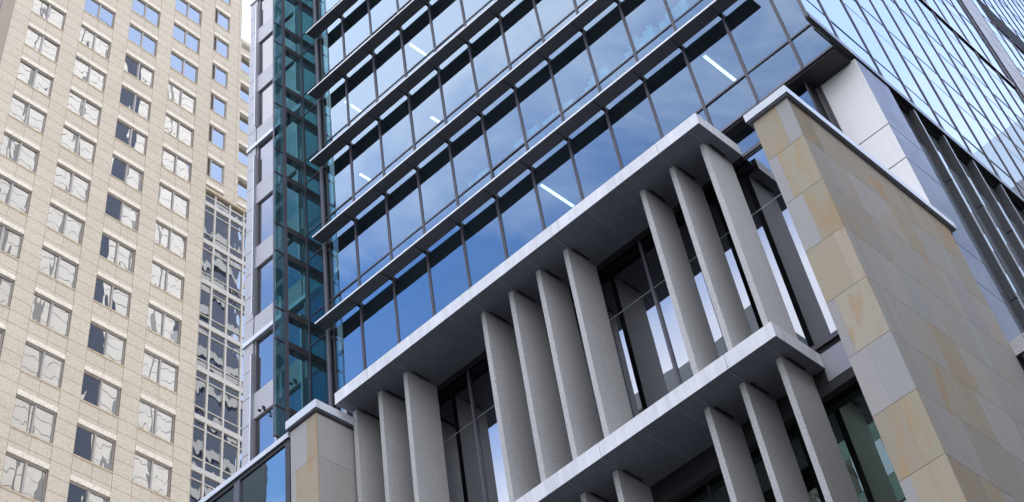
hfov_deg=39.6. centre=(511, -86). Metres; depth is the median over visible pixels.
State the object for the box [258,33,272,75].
window
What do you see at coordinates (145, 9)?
window
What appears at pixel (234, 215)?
strip window
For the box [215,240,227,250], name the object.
strip window
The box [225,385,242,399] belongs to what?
strip window
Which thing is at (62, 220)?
window
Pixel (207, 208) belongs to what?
strip window
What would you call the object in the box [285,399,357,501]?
stone pier
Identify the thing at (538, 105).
window
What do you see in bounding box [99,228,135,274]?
window
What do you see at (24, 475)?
window
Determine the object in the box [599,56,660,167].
window
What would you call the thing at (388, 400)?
fin screen
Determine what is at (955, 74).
window
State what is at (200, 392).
strip window
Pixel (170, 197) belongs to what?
window
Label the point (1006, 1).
window
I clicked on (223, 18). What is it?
window
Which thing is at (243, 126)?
window
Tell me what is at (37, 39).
window
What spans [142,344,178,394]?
window
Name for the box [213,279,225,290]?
strip window
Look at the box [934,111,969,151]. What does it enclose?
window
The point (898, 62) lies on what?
window
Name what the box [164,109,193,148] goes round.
window
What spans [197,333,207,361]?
strip window
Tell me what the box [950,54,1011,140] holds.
window
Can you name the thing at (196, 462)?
strip window
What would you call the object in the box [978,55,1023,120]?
window
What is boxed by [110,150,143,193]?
window
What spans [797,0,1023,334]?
side wing
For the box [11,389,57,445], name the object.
window
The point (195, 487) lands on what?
strip window
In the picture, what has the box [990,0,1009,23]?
window
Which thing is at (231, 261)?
strip window
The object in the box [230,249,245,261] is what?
strip window
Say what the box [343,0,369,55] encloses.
window
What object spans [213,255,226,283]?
strip window
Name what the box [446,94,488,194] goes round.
window
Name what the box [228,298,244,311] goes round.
strip window
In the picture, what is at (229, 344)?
strip window
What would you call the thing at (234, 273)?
strip window
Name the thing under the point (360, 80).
window
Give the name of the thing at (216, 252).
strip window
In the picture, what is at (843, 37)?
window
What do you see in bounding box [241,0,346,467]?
panelled building
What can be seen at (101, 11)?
window
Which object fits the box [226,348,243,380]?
strip window
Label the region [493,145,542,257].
window
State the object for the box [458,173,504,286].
window
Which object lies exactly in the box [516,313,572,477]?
window
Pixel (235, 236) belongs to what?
strip window
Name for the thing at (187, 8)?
window
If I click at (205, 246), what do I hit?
strip window
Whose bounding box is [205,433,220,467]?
strip window
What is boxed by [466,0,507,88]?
window
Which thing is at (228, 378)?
strip window
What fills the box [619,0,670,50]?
window
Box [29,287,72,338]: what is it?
window
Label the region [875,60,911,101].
window
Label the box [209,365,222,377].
strip window
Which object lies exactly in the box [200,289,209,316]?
strip window
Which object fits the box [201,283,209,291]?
strip window
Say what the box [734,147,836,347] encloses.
window
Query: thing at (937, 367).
stone pier
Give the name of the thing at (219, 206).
strip window
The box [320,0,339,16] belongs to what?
window
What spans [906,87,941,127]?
window
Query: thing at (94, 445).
window
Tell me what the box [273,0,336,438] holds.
glass screen
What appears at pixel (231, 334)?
strip window
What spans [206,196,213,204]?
strip window
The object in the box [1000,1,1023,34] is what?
window
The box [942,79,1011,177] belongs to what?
window
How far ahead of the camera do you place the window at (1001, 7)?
69.68 m
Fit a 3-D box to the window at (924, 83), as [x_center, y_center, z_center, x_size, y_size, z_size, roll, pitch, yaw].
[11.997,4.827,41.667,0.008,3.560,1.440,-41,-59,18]
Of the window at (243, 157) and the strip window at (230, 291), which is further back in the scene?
the window at (243, 157)
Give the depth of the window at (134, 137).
100.12 m
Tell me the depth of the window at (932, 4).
53.27 m
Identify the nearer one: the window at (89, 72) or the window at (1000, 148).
the window at (1000, 148)
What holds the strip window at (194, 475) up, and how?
in the granite tower
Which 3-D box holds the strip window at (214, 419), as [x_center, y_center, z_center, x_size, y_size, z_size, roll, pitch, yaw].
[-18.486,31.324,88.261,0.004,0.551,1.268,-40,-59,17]
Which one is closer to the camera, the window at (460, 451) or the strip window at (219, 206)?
the window at (460, 451)
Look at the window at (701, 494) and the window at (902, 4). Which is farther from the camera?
the window at (902, 4)
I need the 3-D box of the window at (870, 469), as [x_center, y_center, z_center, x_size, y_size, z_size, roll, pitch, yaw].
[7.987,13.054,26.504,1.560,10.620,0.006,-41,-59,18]
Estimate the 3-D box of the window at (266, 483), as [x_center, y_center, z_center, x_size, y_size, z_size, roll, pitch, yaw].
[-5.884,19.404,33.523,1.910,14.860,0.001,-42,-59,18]
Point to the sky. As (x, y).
(246, 8)
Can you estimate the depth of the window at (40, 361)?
80.37 m
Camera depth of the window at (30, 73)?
96.10 m
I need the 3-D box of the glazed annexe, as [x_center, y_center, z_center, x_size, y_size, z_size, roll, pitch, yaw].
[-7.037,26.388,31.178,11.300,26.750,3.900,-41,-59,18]
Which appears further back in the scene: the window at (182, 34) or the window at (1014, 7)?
the window at (182, 34)
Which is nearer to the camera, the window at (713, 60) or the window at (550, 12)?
the window at (713, 60)
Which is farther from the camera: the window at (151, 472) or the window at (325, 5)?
the window at (151, 472)
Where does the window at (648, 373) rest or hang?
in the office building at (468, 144)
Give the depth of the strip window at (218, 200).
103.48 m
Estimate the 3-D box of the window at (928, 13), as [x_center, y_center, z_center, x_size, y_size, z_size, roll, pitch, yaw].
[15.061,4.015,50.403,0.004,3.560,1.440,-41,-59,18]
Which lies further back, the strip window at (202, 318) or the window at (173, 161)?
the window at (173, 161)
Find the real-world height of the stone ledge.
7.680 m
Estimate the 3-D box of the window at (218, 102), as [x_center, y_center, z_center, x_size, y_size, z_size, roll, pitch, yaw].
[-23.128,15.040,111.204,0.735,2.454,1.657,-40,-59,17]
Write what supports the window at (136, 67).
in the granite tower
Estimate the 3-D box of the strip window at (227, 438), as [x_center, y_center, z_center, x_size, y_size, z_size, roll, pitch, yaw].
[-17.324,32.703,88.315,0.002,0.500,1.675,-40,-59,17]
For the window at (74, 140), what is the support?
in the granite tower
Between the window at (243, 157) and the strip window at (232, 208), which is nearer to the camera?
the strip window at (232, 208)
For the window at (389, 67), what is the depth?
52.15 m
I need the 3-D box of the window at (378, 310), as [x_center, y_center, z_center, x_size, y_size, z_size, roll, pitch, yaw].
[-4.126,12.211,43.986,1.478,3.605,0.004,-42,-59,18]
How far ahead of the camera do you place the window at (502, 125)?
44.80 m
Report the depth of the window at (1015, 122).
49.67 m
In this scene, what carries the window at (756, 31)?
in the office building at (468, 144)
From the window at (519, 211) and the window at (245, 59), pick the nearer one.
the window at (519, 211)
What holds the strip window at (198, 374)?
in the granite tower
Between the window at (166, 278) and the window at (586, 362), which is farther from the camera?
the window at (166, 278)
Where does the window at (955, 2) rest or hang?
in the side wing
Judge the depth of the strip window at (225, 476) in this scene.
85.89 m
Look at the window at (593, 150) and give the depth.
40.89 m
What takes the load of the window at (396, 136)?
in the office building at (468, 144)
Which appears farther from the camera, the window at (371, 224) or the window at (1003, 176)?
the window at (371, 224)
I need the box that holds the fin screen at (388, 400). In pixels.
[335,113,858,501]
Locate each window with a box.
[0,127,39,174]
[0,169,32,216]
[0,217,24,260]
[0,268,15,308]
[0,322,5,350]
[0,445,49,501]
[8,90,47,134]
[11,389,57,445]
[16,55,53,98]
[20,336,65,390]
[24,22,60,63]
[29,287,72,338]
[31,0,66,31]
[38,241,79,290]
[46,198,85,246]
[53,158,91,204]
[60,121,96,165]
[67,85,101,127]
[67,474,110,501]
[73,52,106,93]
[73,417,116,473]
[78,21,111,60]
[80,365,121,418]
[84,0,115,29]
[87,316,126,367]
[93,270,131,319]
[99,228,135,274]
[105,188,140,232]
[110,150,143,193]
[115,115,147,156]
[119,81,151,121]
[124,50,154,88]
[128,20,157,57]
[132,0,160,28]
[132,445,171,499]
[137,393,175,445]
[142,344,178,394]
[146,299,181,346]
[150,256,184,301]
[154,216,186,260]
[158,178,189,220]
[161,142,191,183]
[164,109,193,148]
[167,77,195,115]
[170,47,197,84]
[173,19,199,54]
[175,0,201,26]
[190,479,200,501]
[191,470,201,481]
[192,427,203,459]
[192,457,202,467]
[194,406,204,416]
[194,419,203,429]
[195,378,205,408]
[196,371,205,380]
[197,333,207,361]
[197,359,206,368]
[199,314,208,323]
[199,325,208,334]
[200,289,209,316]
[201,273,210,281]
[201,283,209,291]
[202,249,211,275]
[203,243,211,251]
[204,211,213,235]
[204,233,212,242]
[204,477,218,487]
[204,485,213,496]
[205,205,213,213]
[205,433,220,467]
[205,463,219,476]
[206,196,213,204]
[207,153,224,185]
[207,385,221,417]
[207,413,221,425]
[207,425,220,437]
[209,120,225,151]
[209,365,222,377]
[209,377,222,389]
[210,89,226,119]
[210,339,223,369]
[211,321,224,332]
[211,332,223,343]
[212,60,227,89]
[212,296,225,325]
[213,32,228,60]
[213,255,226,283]
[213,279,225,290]
[213,290,225,300]
[214,250,226,260]
[214,486,233,501]
[215,5,230,32]
[215,218,227,244]
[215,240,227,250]
[216,203,228,213]
[216,212,227,222]
[217,198,228,207]
[222,0,230,6]
[222,472,230,479]
[223,442,241,474]
[224,393,242,427]
[224,421,241,435]
[224,434,241,448]
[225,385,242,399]
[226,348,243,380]
[226,374,242,387]
[227,304,244,336]
[227,329,243,342]
[227,340,243,354]
[228,288,244,301]
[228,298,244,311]
[229,258,244,270]
[229,264,245,294]
[230,226,245,255]
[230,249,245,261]
[231,207,245,217]
[231,212,245,223]
[231,221,245,233]
[238,140,247,166]
[238,173,246,201]
[239,109,248,134]
[240,80,248,104]
[241,52,249,74]
[241,447,285,501]
[253,407,274,458]
[254,329,272,393]
[255,257,272,316]
[256,193,272,246]
[257,81,272,127]
[257,135,272,183]
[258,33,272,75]
[259,0,272,27]
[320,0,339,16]
[322,18,342,75]
[323,61,346,140]
[326,125,351,212]
[330,198,356,296]
[334,280,362,389]
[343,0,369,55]
[345,37,375,119]
[350,101,381,192]
[354,173,388,274]
[360,254,397,367]
[369,0,396,32]
[372,13,403,95]
[378,76,412,167]
[385,147,421,248]
[392,228,432,341]
[398,0,408,8]
[399,0,433,70]
[407,51,443,141]
[415,121,454,222]
[425,200,468,314]
[429,0,462,45]
[436,25,475,115]
[438,372,483,501]
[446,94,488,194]
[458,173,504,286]
[462,0,488,20]
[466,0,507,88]
[469,356,508,501]
[478,67,523,167]
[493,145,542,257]
[500,0,540,62]
[511,39,559,138]
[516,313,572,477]
[527,116,580,227]
[535,0,574,34]
[544,11,595,110]
[563,86,620,198]
[570,292,603,438]
[575,0,584,5]
[578,0,632,80]
[598,242,677,417]
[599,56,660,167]
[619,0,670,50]
[637,25,707,135]
[641,209,727,383]
[666,0,698,20]
[674,0,755,130]
[679,484,710,501]
[704,186,762,333]
[709,448,776,501]
[723,0,800,99]
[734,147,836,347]
[772,0,830,65]
[786,422,825,501]
[801,0,836,36]
[808,0,824,14]
[820,0,868,52]
[823,382,906,501]
[831,22,880,74]
[843,0,899,79]
[858,0,884,26]
[862,8,928,104]
[871,0,910,49]
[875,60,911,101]
[884,0,936,72]
[890,33,957,130]
[896,0,919,24]
[902,10,962,96]
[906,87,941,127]
[907,0,942,45]
[917,0,965,66]
[917,57,984,153]
[926,0,946,21]
[926,32,986,117]
[934,13,988,88]
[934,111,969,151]
[935,0,966,39]
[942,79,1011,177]
[943,0,989,61]
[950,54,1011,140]
[952,0,974,26]
[956,34,1010,108]
[961,15,1009,80]
[964,138,996,174]
[969,104,1023,187]
[972,74,1023,150]
[973,0,994,25]
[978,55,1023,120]
[981,0,1011,42]
[983,16,1023,72]
[984,0,1023,53]
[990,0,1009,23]
[991,161,1023,198]
[992,124,1023,174]
[995,0,1023,37]
[995,96,1023,140]
[999,74,1023,111]
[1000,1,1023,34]
[1001,17,1017,35]
[1002,35,1023,66]
[1004,0,1021,20]
[1009,0,1023,21]
[1013,1,1023,15]
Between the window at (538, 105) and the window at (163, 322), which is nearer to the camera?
the window at (538, 105)
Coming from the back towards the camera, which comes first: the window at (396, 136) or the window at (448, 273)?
the window at (396, 136)
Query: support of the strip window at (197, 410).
in the granite tower
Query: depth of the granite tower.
91.70 m
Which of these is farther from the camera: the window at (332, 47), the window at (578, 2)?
the window at (332, 47)
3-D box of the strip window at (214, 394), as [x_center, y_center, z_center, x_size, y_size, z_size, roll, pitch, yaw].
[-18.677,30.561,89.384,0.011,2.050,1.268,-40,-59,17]
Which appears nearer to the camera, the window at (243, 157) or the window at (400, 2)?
the window at (400, 2)
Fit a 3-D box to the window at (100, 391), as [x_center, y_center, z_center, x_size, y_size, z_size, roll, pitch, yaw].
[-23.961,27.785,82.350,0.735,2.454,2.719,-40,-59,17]
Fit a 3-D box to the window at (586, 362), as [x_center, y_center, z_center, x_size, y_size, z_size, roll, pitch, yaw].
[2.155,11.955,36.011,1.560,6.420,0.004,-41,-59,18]
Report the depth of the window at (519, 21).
47.21 m
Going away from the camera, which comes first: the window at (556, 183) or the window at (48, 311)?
the window at (556, 183)
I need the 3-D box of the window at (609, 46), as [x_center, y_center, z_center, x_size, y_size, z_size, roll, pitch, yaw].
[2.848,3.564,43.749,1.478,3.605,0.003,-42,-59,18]
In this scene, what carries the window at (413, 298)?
in the office building at (468, 144)
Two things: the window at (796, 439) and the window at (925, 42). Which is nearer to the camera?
the window at (796, 439)
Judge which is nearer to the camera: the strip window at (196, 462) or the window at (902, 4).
the window at (902, 4)
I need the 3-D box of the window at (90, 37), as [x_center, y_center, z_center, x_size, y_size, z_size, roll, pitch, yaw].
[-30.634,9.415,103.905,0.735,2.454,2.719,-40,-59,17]
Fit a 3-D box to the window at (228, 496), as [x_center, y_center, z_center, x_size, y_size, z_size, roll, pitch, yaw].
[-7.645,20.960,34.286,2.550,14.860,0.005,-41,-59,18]
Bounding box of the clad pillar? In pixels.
[821,59,1023,370]
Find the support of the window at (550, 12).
in the office building at (468, 144)
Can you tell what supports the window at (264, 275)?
in the panelled building at (258, 438)
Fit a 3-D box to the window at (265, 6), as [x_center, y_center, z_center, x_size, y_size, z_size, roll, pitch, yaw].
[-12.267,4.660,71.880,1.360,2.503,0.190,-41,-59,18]
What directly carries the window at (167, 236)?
in the granite tower
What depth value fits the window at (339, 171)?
50.05 m
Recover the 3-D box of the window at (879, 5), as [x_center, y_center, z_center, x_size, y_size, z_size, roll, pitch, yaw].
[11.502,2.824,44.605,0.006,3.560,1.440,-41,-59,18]
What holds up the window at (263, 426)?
in the panelled building at (258, 438)
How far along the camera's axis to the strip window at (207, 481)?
84.60 m
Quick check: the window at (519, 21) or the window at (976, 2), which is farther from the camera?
the window at (976, 2)
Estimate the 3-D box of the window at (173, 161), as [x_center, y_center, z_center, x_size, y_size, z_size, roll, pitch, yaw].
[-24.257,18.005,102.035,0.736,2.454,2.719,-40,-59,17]
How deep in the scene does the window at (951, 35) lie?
51.04 m
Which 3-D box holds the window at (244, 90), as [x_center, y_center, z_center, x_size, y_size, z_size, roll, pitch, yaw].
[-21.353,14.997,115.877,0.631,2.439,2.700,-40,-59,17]
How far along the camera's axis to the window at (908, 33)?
45.18 m
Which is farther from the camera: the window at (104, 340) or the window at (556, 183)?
the window at (104, 340)
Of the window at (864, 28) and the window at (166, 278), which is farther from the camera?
the window at (166, 278)
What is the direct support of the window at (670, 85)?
in the office building at (468, 144)
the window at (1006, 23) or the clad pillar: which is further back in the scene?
the window at (1006, 23)
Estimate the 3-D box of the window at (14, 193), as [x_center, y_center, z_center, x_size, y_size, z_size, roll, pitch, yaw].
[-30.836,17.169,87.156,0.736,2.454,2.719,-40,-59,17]
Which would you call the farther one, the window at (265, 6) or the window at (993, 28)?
the window at (265, 6)
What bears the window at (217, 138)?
in the granite tower
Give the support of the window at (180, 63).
in the granite tower
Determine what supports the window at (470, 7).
in the office building at (468, 144)
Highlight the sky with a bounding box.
[242,0,250,42]
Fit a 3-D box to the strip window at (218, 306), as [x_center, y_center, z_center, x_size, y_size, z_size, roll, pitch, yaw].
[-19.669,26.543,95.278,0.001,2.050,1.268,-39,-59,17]
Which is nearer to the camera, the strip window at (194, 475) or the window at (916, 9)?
the window at (916, 9)
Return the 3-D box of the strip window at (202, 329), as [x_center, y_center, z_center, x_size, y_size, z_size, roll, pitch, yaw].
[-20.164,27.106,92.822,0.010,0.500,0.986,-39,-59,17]
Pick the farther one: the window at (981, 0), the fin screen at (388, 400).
the window at (981, 0)
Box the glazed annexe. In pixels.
[198,432,290,501]
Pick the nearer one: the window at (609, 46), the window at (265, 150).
the window at (609, 46)
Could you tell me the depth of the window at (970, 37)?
55.54 m
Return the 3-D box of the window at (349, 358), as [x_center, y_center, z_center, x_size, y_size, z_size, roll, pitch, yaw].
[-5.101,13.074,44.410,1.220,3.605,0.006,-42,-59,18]
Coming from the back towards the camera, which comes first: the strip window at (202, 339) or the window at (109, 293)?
the strip window at (202, 339)
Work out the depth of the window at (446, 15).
50.96 m
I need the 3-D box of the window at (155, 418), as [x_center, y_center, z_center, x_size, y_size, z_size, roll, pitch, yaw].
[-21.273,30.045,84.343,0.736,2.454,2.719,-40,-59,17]
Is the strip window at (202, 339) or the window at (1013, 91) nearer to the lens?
the window at (1013, 91)
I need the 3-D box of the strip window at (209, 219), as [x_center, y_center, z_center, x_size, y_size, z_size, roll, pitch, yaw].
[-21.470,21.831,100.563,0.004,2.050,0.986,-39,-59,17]
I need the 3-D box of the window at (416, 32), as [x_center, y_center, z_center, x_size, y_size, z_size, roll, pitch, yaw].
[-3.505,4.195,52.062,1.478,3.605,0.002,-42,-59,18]
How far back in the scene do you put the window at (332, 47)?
56.03 m
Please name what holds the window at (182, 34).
in the granite tower
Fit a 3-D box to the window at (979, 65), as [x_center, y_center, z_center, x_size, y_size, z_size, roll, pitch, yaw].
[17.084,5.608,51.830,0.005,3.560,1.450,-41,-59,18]
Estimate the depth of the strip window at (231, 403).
90.12 m
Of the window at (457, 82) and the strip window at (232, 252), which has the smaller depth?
the window at (457, 82)
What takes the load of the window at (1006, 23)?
in the side wing
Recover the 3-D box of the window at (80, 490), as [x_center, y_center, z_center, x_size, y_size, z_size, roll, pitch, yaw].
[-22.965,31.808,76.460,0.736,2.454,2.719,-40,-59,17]
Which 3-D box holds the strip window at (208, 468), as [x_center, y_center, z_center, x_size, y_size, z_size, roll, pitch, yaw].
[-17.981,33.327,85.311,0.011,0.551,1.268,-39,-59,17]
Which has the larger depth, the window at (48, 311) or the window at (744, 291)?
the window at (48, 311)
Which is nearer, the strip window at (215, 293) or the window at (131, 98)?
the strip window at (215, 293)
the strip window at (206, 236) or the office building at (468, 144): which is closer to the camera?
the office building at (468, 144)
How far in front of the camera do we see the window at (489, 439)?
37.87 m
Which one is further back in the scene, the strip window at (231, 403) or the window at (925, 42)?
the strip window at (231, 403)
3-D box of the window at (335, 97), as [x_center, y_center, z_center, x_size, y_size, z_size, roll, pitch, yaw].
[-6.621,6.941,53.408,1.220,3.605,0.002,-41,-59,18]
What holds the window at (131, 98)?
in the granite tower
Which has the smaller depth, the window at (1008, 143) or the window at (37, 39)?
the window at (1008, 143)
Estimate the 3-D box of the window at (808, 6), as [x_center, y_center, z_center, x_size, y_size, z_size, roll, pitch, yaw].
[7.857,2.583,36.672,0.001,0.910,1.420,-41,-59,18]
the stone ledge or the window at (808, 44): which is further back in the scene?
the window at (808, 44)
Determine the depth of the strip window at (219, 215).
102.31 m
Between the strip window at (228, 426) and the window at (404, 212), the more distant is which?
the strip window at (228, 426)
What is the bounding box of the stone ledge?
[1009,333,1023,362]
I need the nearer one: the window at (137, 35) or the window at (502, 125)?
the window at (502, 125)
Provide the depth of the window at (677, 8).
41.74 m
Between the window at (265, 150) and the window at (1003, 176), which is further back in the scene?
the window at (265, 150)
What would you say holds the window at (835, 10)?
in the side wing
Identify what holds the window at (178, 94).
in the granite tower
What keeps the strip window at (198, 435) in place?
in the granite tower
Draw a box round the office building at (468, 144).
[306,0,995,501]
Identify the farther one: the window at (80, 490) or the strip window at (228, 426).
the strip window at (228, 426)
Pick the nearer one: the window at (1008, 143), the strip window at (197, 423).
the window at (1008, 143)
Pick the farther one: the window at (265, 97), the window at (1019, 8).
the window at (1019, 8)
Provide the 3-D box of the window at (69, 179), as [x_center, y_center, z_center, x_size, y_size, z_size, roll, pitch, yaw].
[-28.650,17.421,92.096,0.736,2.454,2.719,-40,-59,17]
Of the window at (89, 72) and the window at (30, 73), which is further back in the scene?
the window at (89, 72)
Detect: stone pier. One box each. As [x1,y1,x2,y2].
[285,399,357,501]
[743,85,1023,501]
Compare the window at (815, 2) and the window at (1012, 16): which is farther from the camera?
the window at (1012, 16)
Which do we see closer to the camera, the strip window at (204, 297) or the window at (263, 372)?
the window at (263, 372)
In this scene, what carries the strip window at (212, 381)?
in the granite tower
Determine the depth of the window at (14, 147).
90.19 m
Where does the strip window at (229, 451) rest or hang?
in the granite tower
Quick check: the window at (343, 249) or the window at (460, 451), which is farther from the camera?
the window at (343, 249)
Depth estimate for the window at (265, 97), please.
66.02 m
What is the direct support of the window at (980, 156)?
in the side wing
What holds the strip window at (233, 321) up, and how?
in the granite tower
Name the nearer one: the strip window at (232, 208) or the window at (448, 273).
the window at (448, 273)
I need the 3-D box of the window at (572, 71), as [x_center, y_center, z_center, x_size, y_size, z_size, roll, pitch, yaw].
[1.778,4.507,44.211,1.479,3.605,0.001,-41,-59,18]
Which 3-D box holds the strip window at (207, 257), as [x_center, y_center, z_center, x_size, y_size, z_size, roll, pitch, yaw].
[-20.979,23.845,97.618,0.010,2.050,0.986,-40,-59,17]
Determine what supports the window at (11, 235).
in the granite tower
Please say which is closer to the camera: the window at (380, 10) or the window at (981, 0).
the window at (380, 10)
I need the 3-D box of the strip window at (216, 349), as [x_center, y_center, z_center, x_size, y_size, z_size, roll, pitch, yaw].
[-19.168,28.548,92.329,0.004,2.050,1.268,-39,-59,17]
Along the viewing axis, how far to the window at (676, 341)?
35.63 m
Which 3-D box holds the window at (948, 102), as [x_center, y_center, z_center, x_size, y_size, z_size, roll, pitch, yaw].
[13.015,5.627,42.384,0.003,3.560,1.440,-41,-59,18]
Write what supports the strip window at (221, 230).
in the granite tower
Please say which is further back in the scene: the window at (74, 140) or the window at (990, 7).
the window at (74, 140)
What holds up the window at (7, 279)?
in the granite tower
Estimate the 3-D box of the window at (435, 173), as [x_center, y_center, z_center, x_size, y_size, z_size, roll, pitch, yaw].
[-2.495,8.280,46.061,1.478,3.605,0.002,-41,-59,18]
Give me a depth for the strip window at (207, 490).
83.97 m
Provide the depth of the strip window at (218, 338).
93.47 m
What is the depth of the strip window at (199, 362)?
90.68 m
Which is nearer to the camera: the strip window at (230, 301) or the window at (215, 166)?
the strip window at (230, 301)
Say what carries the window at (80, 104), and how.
in the granite tower
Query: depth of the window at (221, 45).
117.23 m
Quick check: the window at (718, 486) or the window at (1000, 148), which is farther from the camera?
the window at (1000, 148)
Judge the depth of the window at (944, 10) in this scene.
54.38 m
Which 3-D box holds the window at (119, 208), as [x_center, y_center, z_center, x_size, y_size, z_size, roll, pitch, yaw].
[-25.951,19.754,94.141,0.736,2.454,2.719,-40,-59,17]
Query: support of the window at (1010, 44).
in the side wing
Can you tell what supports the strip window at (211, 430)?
in the granite tower
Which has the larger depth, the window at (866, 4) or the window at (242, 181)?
the window at (242, 181)
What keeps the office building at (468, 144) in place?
on the pavement
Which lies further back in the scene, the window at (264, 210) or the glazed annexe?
the window at (264, 210)
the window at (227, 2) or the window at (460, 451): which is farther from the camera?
the window at (227, 2)
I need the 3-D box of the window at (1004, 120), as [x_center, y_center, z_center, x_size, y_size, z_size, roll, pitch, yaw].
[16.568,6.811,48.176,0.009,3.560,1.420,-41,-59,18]
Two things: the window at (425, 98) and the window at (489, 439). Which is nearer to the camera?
the window at (489, 439)
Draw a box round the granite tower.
[0,0,249,501]
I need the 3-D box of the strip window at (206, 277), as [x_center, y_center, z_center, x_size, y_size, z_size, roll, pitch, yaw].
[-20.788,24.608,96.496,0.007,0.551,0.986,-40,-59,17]
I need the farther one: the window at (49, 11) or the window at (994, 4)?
the window at (49, 11)
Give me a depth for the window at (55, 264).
86.29 m
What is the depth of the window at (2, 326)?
79.48 m
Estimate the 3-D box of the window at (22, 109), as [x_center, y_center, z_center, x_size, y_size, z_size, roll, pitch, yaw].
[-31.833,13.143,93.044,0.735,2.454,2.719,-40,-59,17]
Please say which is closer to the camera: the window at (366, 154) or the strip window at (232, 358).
the window at (366, 154)
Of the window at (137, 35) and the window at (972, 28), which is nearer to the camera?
the window at (972, 28)
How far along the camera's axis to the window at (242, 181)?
107.13 m
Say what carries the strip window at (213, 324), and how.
in the granite tower
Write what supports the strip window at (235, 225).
in the granite tower
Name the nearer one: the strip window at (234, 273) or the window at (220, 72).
the strip window at (234, 273)

